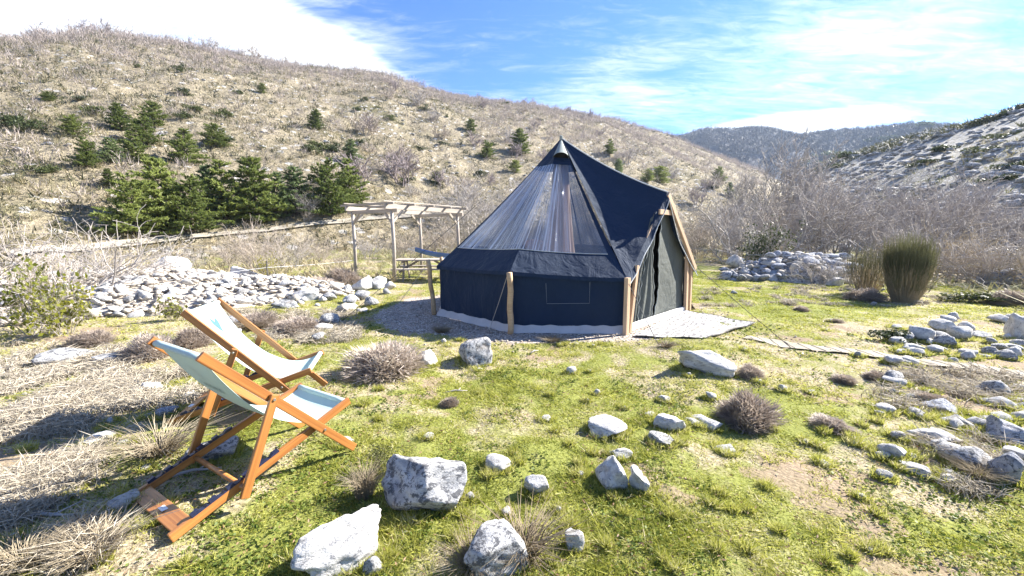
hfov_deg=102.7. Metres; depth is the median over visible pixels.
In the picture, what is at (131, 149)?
pine tree
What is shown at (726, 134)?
woodland
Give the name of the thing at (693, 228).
bare bush
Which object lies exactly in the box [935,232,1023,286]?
bare bush
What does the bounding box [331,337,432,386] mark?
cushion shrub
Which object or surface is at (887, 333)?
juniper
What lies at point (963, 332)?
stone
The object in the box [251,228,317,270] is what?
bare bush
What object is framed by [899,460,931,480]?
stone
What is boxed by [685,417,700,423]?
stone
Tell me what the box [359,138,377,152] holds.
hill bush
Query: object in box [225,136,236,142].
hill shrub
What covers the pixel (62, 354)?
stone
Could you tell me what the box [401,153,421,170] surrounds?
hill bush
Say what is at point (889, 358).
stone
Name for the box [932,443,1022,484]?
dry grass tuft
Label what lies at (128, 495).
stone
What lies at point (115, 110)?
pine tree
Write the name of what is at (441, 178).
hill bush
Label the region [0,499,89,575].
dry grass tuft
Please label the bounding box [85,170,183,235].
pine tree
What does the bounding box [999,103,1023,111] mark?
hill shrub
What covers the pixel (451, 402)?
cushion shrub
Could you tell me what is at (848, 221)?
bare bush
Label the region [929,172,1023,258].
bare bush
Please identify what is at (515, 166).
pine tree
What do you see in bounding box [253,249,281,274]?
leafy shrub
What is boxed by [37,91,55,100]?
pine tree
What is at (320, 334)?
stone
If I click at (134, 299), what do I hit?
rubble heap
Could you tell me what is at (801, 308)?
cushion shrub
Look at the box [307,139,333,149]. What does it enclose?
hill shrub
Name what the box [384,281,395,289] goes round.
stone
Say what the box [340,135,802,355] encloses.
bell tent
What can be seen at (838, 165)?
hill shrub
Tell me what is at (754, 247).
leafy shrub
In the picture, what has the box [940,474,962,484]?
stone
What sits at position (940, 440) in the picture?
stone
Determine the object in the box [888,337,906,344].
stone
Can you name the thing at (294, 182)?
pine tree
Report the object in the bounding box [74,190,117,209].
bare bush
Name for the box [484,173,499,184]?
hill bush
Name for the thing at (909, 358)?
stone
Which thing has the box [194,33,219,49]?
skyline tree
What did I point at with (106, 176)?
pine tree
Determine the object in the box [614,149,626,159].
hill bush
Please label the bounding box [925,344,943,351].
stone
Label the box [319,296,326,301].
stone
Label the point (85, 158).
pine tree
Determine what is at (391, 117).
hill shrub
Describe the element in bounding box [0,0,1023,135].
sky
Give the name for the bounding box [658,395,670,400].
stone
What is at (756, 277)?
stone
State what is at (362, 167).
hill bush
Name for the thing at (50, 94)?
hill shrub
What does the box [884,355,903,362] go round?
stone
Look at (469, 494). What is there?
stone
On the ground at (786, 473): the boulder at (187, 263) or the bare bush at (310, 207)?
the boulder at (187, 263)
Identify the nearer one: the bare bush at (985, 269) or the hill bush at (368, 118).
the bare bush at (985, 269)
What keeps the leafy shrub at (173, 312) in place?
on the ground at (786, 473)
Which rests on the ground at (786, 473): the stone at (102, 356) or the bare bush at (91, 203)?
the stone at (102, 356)
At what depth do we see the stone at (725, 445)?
2.79 m
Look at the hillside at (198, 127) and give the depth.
49.55 m
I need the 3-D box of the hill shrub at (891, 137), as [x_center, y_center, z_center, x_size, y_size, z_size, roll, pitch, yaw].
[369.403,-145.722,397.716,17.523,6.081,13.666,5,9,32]
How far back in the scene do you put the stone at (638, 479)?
2.33 m
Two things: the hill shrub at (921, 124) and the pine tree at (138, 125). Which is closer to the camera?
the pine tree at (138, 125)
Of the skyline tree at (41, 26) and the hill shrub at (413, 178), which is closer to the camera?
the hill shrub at (413, 178)
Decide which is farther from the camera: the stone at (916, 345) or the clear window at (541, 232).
the clear window at (541, 232)
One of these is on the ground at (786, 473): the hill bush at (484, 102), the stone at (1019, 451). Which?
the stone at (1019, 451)
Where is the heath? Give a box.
[0,29,766,270]
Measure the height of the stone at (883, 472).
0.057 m
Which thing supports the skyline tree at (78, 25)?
on the hillside at (198, 127)
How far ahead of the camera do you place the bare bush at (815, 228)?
17.61 m
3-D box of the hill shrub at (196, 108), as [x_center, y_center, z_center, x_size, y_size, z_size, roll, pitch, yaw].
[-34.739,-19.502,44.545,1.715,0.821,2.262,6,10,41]
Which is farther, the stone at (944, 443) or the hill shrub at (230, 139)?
the hill shrub at (230, 139)
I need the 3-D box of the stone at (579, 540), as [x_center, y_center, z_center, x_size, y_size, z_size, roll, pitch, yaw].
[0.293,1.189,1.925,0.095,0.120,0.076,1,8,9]
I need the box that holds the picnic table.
[391,258,439,281]
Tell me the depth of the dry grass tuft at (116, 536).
1.83 m
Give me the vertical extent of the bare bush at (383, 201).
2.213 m
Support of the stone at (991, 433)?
on the ground at (786, 473)
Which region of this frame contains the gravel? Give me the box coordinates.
[357,302,796,351]
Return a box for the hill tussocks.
[0,31,767,271]
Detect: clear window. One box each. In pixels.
[462,170,546,245]
[470,164,551,248]
[516,172,579,244]
[523,165,556,250]
[569,172,611,245]
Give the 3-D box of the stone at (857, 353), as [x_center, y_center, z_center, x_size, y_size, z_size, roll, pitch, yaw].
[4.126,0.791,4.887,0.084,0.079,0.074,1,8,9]
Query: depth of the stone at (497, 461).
2.53 m
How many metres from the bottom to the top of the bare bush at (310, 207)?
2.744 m
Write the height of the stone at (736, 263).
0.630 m
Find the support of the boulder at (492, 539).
on the ground at (786, 473)
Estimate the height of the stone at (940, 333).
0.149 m
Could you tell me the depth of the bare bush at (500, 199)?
39.03 m
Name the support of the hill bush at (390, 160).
on the hillside at (198, 127)
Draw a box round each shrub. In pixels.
[0,113,24,125]
[0,245,91,336]
[0,277,100,335]
[3,119,51,132]
[4,115,50,127]
[20,164,62,173]
[44,91,67,98]
[59,328,121,348]
[71,95,86,99]
[78,105,105,114]
[111,329,183,362]
[152,294,188,320]
[170,62,194,70]
[171,111,192,118]
[172,86,195,95]
[172,325,214,349]
[181,103,203,111]
[209,108,233,117]
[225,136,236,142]
[232,89,242,93]
[234,309,280,330]
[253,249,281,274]
[264,314,323,336]
[300,144,324,155]
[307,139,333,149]
[309,275,337,284]
[312,265,363,284]
[327,142,346,151]
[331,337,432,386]
[360,443,395,474]
[383,115,397,120]
[400,177,415,182]
[417,104,428,110]
[438,396,459,408]
[475,170,488,174]
[708,386,791,437]
[735,363,767,380]
[736,214,810,262]
[794,305,808,311]
[795,159,821,166]
[804,411,863,434]
[811,150,847,157]
[823,318,845,323]
[826,162,850,167]
[829,372,858,385]
[833,151,859,157]
[840,286,893,302]
[841,240,889,291]
[859,369,884,381]
[864,135,890,141]
[878,228,942,302]
[881,134,903,140]
[904,159,940,167]
[907,389,950,401]
[909,120,935,128]
[930,144,960,151]
[949,287,981,301]
[959,145,1001,155]
[970,110,1010,121]
[974,173,1019,183]
[980,130,1021,138]
[984,287,1023,305]
[989,160,1023,169]
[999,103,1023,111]
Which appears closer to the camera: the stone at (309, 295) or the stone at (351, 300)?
the stone at (351, 300)
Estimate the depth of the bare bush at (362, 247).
21.82 m
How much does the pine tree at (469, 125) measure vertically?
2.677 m
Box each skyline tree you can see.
[28,20,61,33]
[31,21,54,34]
[65,16,94,31]
[94,16,111,32]
[104,21,132,34]
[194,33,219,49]
[245,40,262,56]
[278,52,299,63]
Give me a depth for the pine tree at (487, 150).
66.22 m
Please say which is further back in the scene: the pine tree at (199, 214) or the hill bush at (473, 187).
the hill bush at (473, 187)
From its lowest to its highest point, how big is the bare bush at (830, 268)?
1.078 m
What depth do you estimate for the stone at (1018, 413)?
3.20 m
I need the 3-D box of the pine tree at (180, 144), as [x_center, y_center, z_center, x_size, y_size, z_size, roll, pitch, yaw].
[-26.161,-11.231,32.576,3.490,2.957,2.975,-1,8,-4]
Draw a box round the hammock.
[408,247,449,257]
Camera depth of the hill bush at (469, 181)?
51.19 m
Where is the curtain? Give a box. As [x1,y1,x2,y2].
[545,164,574,252]
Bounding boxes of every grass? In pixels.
[0,87,1023,307]
[0,274,1023,575]
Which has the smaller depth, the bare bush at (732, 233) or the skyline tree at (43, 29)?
the bare bush at (732, 233)
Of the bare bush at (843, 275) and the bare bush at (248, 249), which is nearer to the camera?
the bare bush at (843, 275)
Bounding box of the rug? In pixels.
[633,310,754,338]
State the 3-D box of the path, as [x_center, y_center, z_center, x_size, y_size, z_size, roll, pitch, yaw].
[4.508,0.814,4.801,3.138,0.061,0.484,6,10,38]
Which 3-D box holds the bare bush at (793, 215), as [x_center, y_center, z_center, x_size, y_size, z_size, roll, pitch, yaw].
[14.434,-3.796,19.847,4.582,5.410,4.311,1,8,9]
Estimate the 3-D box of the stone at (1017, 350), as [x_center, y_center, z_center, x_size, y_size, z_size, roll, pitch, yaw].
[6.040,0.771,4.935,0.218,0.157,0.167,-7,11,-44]
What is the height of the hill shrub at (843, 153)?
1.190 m
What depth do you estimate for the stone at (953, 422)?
3.05 m
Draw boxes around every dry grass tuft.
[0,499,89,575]
[6,499,160,575]
[59,404,247,471]
[230,318,274,331]
[331,452,389,500]
[415,509,535,575]
[425,322,458,332]
[449,482,596,575]
[535,332,568,342]
[645,336,688,347]
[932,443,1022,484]
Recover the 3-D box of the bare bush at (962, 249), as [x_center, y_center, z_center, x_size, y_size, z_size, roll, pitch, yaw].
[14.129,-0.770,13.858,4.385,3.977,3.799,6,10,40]
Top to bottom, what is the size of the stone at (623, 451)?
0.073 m
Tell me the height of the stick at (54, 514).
0.030 m
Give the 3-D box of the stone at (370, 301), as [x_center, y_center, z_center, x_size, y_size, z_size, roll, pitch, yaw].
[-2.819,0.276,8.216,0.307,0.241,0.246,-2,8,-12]
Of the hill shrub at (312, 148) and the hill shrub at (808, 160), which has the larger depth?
the hill shrub at (808, 160)
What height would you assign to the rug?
0.062 m
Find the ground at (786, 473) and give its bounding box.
[0,247,1023,575]
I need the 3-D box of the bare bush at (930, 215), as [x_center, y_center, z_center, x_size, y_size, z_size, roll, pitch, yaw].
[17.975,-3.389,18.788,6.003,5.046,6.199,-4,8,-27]
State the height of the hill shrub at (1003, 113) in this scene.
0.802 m
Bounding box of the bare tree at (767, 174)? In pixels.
[714,114,849,246]
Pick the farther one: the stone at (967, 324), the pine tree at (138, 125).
the pine tree at (138, 125)
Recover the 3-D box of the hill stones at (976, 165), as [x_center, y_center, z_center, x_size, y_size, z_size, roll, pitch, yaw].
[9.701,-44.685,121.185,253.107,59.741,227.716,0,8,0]
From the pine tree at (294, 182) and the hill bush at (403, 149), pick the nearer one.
the pine tree at (294, 182)
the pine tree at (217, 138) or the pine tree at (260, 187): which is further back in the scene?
the pine tree at (217, 138)
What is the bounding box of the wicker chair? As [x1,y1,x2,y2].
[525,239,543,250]
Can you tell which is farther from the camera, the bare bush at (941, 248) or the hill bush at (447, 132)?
the hill bush at (447, 132)
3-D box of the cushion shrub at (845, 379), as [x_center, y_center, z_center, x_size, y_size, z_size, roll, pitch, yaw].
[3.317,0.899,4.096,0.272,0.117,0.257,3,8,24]
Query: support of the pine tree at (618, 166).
on the hillside at (198, 127)
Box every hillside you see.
[0,35,786,271]
[784,108,1023,260]
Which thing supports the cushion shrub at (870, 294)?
on the ground at (786, 473)
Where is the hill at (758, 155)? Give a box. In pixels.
[687,126,937,190]
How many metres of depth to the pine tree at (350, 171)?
34.06 m
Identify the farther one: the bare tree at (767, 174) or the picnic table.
the bare tree at (767, 174)
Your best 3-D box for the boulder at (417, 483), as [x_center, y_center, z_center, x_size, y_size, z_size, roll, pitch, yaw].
[-0.479,1.082,2.232,0.474,0.322,0.294,2,8,14]
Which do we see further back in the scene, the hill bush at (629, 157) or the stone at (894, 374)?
the hill bush at (629, 157)
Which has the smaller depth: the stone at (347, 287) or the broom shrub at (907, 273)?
the broom shrub at (907, 273)
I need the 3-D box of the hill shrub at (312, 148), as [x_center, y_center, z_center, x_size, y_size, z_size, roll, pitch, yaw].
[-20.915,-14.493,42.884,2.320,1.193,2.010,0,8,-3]
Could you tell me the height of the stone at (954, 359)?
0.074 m
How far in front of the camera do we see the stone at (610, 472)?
2.35 m
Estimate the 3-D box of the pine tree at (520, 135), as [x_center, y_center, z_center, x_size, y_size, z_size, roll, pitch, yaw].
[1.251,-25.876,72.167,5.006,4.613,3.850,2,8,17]
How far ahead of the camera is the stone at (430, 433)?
2.91 m
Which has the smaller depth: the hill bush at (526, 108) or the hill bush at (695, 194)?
the hill bush at (695, 194)
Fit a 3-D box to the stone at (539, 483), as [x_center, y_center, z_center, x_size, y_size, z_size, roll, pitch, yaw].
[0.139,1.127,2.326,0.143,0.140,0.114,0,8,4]
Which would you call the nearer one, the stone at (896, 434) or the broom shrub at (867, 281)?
the stone at (896, 434)
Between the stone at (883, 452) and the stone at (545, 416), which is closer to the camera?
the stone at (883, 452)
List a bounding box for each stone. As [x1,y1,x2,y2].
[31,348,93,365]
[83,430,115,443]
[91,353,118,361]
[106,488,139,508]
[141,382,167,387]
[141,463,150,470]
[155,405,178,417]
[184,436,238,462]
[228,315,246,323]
[272,299,299,308]
[293,290,318,300]
[311,332,324,340]
[314,323,332,329]
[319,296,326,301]
[319,313,339,323]
[321,292,336,300]
[333,291,343,295]
[337,303,349,310]
[342,284,352,293]
[342,294,359,300]
[345,298,356,303]
[354,290,369,299]
[362,556,382,575]
[364,296,378,306]
[383,288,390,293]
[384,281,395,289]
[420,349,437,365]
[423,432,433,438]
[465,491,473,498]
[485,453,510,471]
[501,505,510,515]
[524,475,548,494]
[540,414,549,421]
[564,528,584,552]
[566,366,576,372]
[587,414,626,438]
[595,455,628,489]
[611,448,632,459]
[629,464,649,491]
[648,431,673,444]
[653,413,685,431]
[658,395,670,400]
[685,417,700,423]
[692,414,704,418]
[698,416,722,430]
[706,391,716,398]
[714,444,735,451]
[719,267,728,270]
[725,254,743,267]
[753,274,759,280]
[822,277,844,285]
[854,351,861,356]
[874,402,895,411]
[875,450,890,457]
[875,469,892,480]
[876,443,906,459]
[881,375,906,385]
[884,355,892,362]
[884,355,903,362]
[884,370,903,378]
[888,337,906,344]
[890,431,906,438]
[896,332,914,338]
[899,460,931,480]
[901,355,919,364]
[903,343,925,349]
[906,407,924,415]
[906,428,961,442]
[907,347,924,353]
[908,325,935,340]
[922,398,957,412]
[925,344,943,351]
[926,338,933,343]
[927,318,955,331]
[930,438,946,447]
[931,439,960,452]
[933,335,956,345]
[936,331,948,335]
[937,446,990,468]
[940,315,956,322]
[940,414,978,427]
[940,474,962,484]
[942,468,963,477]
[946,326,972,338]
[947,357,958,361]
[948,312,959,319]
[949,418,964,427]
[957,321,974,330]
[958,348,977,354]
[960,350,975,359]
[966,416,985,426]
[972,330,992,337]
[979,380,1011,393]
[979,396,1017,406]
[981,346,997,353]
[984,431,994,437]
[986,314,1008,322]
[986,337,997,343]
[987,451,1023,482]
[990,343,1008,349]
[991,411,1012,420]
[992,349,1018,359]
[1002,445,1023,459]
[1005,343,1023,349]
[1008,346,1023,356]
[1009,339,1023,346]
[1010,411,1023,418]
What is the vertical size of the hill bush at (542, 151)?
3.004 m
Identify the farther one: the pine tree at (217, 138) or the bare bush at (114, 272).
the pine tree at (217, 138)
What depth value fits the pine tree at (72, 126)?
30.96 m
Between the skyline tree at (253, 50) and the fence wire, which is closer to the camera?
the fence wire
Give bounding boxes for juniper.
[867,328,920,343]
[936,291,1006,301]
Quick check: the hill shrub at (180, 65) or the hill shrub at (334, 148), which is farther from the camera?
the hill shrub at (180, 65)
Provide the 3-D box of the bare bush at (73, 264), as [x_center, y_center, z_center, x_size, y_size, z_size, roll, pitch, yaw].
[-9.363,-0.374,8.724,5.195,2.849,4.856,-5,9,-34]
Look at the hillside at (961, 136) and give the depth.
39.01 m
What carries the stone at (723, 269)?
on the ground at (786, 473)
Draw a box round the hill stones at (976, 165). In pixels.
[13,35,1023,262]
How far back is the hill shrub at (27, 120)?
30.73 m
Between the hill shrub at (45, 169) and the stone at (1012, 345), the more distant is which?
the hill shrub at (45, 169)
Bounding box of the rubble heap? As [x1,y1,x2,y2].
[0,265,354,326]
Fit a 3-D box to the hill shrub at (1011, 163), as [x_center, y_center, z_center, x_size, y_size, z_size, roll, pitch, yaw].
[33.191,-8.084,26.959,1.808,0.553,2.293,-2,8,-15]
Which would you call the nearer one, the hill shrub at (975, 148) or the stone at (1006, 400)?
the stone at (1006, 400)
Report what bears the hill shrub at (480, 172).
on the hillside at (198, 127)
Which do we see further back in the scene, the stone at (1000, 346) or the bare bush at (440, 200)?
the bare bush at (440, 200)
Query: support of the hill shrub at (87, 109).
on the hillside at (198, 127)
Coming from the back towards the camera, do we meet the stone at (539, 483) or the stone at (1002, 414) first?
the stone at (1002, 414)
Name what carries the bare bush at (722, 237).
on the ground at (786, 473)
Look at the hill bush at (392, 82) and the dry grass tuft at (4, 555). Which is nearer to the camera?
the dry grass tuft at (4, 555)
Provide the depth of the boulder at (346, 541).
1.78 m
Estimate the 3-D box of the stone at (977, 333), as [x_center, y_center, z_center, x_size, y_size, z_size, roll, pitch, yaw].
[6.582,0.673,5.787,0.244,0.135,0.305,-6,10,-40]
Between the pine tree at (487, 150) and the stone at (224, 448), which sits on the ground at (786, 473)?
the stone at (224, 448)
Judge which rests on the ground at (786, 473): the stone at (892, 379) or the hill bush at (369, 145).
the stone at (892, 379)
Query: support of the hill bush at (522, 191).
on the hillside at (198, 127)
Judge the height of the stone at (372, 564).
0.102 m
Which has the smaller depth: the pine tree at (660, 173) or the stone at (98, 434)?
the stone at (98, 434)
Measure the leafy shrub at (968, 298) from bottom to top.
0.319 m
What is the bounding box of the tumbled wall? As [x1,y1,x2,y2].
[718,250,876,283]
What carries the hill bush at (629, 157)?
on the hillside at (198, 127)
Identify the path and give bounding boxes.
[744,335,1023,376]
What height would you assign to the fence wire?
0.207 m
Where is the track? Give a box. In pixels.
[9,207,500,254]
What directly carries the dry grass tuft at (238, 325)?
on the ground at (786, 473)
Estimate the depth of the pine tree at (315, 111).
52.31 m
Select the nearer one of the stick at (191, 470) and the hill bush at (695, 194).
the stick at (191, 470)
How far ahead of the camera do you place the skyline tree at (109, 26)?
102.88 m
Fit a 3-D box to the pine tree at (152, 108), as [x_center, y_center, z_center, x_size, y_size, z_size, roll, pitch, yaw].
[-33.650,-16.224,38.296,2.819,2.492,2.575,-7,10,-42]
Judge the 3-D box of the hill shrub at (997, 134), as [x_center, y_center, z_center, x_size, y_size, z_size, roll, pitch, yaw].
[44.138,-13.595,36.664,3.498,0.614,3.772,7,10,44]
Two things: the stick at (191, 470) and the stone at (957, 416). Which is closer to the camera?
the stick at (191, 470)
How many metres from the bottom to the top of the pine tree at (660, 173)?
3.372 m
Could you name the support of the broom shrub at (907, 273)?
on the ground at (786, 473)
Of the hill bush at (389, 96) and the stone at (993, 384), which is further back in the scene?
the hill bush at (389, 96)
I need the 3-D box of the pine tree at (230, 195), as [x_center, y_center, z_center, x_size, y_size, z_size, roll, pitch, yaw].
[-19.343,-6.456,27.115,3.522,4.157,4.136,4,9,29]
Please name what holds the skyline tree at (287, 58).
on the hillside at (198, 127)
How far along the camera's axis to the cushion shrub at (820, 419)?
3.11 m
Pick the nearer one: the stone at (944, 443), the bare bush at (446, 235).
the stone at (944, 443)
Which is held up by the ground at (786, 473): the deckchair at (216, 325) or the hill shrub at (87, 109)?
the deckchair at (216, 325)
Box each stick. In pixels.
[3,501,85,520]
[172,466,221,477]
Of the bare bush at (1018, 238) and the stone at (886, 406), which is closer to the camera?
the stone at (886, 406)
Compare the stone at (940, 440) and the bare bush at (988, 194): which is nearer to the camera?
the stone at (940, 440)
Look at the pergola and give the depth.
13.08 m
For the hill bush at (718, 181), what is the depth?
81.27 m
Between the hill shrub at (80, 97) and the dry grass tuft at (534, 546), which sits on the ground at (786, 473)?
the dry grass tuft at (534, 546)
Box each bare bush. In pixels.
[0,205,219,301]
[0,214,215,312]
[8,218,217,272]
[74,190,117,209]
[97,253,179,279]
[164,248,213,268]
[208,216,316,271]
[213,232,252,266]
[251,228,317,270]
[290,190,326,221]
[304,235,339,261]
[322,251,352,266]
[347,229,390,258]
[377,196,397,214]
[382,221,432,257]
[400,183,420,194]
[406,174,523,243]
[410,212,478,257]
[415,183,461,224]
[450,172,529,229]
[676,195,771,258]
[676,203,712,252]
[677,160,874,264]
[678,186,784,256]
[695,161,775,249]
[695,179,802,259]
[753,161,854,252]
[755,149,883,253]
[776,155,960,256]
[785,250,849,284]
[797,166,940,260]
[832,255,884,286]
[840,208,1023,282]
[846,160,988,248]
[846,160,1022,254]
[851,202,955,260]
[859,206,1023,280]
[862,165,1022,264]
[871,216,1023,291]
[919,161,1020,242]
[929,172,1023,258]
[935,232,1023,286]
[938,229,1023,285]
[953,186,1023,253]
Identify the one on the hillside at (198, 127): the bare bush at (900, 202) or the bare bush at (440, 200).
the bare bush at (440, 200)
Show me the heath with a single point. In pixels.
(134, 160)
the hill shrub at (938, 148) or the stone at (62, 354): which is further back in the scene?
the hill shrub at (938, 148)
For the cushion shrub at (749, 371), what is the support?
on the ground at (786, 473)
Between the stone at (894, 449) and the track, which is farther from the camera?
the track
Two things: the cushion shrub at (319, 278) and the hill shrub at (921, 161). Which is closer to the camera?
the cushion shrub at (319, 278)
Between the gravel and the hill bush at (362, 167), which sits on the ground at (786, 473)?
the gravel
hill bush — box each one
[332,151,384,191]
[341,109,385,134]
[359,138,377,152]
[360,110,382,131]
[370,147,411,173]
[377,87,395,98]
[380,137,416,160]
[381,150,423,186]
[385,77,401,91]
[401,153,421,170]
[409,89,430,105]
[427,104,441,120]
[429,122,451,139]
[430,168,453,187]
[444,178,479,198]
[460,173,478,187]
[465,130,485,146]
[475,98,487,109]
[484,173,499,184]
[503,124,514,140]
[504,178,540,207]
[509,140,523,158]
[518,104,527,111]
[529,119,541,128]
[534,148,546,158]
[545,128,559,138]
[578,110,588,117]
[583,108,595,117]
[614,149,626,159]
[620,147,640,163]
[658,156,674,169]
[666,166,681,180]
[686,183,711,206]
[699,178,714,188]
[705,171,726,186]
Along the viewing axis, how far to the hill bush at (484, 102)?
105.57 m
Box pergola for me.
[340,200,466,282]
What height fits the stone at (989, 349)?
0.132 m
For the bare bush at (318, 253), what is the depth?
19.89 m
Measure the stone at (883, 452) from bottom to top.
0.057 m
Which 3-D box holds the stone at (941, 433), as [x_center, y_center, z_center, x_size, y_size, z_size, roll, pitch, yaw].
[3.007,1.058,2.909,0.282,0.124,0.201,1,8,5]
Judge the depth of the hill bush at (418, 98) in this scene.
82.14 m
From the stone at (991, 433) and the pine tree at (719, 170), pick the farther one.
the pine tree at (719, 170)
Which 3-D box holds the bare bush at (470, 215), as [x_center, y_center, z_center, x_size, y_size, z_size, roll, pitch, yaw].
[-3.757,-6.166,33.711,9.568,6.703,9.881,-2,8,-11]
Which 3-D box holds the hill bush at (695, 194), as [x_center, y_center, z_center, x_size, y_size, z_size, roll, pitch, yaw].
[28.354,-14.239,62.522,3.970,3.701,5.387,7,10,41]
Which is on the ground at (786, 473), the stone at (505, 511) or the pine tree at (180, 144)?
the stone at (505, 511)
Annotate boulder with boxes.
[150,256,191,267]
[230,266,256,274]
[290,504,380,575]
[351,275,373,290]
[372,276,386,288]
[381,454,466,510]
[458,337,492,366]
[464,518,527,575]
[677,350,736,377]
[975,268,1023,286]
[985,415,1023,446]
[1003,313,1023,338]
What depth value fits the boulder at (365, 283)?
10.56 m
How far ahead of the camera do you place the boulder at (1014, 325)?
5.82 m
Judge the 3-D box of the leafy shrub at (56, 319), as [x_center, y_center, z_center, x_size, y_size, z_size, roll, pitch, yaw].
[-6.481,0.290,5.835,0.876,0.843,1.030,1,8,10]
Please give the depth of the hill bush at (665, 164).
89.48 m
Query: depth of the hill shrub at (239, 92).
57.53 m
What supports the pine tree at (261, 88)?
on the hillside at (198, 127)
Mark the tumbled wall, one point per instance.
(770, 266)
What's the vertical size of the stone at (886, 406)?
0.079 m
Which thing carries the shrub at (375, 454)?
on the ground at (786, 473)
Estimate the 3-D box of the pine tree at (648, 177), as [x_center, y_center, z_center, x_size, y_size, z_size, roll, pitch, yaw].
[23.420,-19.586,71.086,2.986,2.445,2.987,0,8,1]
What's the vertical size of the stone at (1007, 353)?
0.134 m
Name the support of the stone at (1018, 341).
on the ground at (786, 473)
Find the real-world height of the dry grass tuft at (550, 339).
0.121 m
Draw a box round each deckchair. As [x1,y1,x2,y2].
[135,336,356,541]
[166,298,327,424]
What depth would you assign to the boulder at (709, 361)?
4.17 m
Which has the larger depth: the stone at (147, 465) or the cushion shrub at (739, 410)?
the cushion shrub at (739, 410)
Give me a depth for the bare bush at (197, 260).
16.27 m
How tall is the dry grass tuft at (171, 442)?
0.225 m
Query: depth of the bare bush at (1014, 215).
17.02 m
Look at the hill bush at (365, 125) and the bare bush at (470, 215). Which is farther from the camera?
the hill bush at (365, 125)
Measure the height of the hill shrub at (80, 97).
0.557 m
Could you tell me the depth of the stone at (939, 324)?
6.22 m
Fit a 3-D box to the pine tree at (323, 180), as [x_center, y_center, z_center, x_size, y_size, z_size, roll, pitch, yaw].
[-14.068,-7.876,32.146,4.732,4.650,4.865,-3,8,-23]
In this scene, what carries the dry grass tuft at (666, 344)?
on the ground at (786, 473)
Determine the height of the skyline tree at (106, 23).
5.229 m
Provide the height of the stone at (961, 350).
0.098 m
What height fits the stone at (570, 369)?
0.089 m
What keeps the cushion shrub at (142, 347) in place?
on the ground at (786, 473)
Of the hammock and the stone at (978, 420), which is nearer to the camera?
the stone at (978, 420)
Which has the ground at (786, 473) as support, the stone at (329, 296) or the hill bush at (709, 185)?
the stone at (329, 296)
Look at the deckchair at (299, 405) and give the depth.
2.28 m
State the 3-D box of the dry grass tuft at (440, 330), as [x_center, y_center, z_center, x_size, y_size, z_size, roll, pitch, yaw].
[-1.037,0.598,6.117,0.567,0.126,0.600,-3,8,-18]
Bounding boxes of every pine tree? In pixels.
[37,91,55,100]
[53,114,93,135]
[61,135,106,167]
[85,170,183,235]
[95,136,127,162]
[97,168,116,186]
[101,102,132,130]
[111,130,156,162]
[119,114,170,144]
[127,154,198,227]
[132,100,170,126]
[153,172,235,231]
[163,128,209,164]
[193,164,227,212]
[194,159,260,220]
[197,122,237,146]
[222,155,295,224]
[255,83,267,92]
[262,171,292,218]
[274,165,321,215]
[303,156,363,216]
[305,108,326,129]
[331,157,370,204]
[337,138,364,163]
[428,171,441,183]
[464,118,477,132]
[475,140,498,158]
[505,128,532,153]
[505,160,521,172]
[604,139,616,154]
[612,158,623,172]
[640,168,655,181]
[650,165,674,183]
[712,166,727,180]
[723,182,734,196]
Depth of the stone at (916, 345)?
5.16 m
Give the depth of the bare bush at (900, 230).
14.90 m
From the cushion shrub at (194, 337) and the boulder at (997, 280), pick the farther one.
the boulder at (997, 280)
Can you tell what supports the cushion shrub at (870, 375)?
on the ground at (786, 473)
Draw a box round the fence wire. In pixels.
[6,260,352,297]
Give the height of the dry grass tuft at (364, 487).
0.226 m
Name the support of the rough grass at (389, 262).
on the ground at (786, 473)
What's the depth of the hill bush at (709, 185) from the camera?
80.06 m
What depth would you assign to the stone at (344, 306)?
7.42 m
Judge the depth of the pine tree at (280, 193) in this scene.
29.42 m
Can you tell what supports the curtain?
hanging from the bell tent
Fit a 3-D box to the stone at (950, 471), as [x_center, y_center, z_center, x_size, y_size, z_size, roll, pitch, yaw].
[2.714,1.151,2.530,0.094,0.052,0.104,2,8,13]
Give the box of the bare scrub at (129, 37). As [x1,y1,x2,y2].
[0,24,771,222]
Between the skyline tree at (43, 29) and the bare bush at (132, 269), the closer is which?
the bare bush at (132, 269)
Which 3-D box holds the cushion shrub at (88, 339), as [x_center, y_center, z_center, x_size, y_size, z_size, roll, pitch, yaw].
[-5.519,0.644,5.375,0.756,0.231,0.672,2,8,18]
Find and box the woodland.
[675,120,964,174]
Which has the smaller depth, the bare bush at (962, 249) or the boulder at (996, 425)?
the boulder at (996, 425)
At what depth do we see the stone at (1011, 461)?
2.43 m
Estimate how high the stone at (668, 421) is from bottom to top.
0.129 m
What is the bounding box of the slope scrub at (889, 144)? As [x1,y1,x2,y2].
[785,103,1023,261]

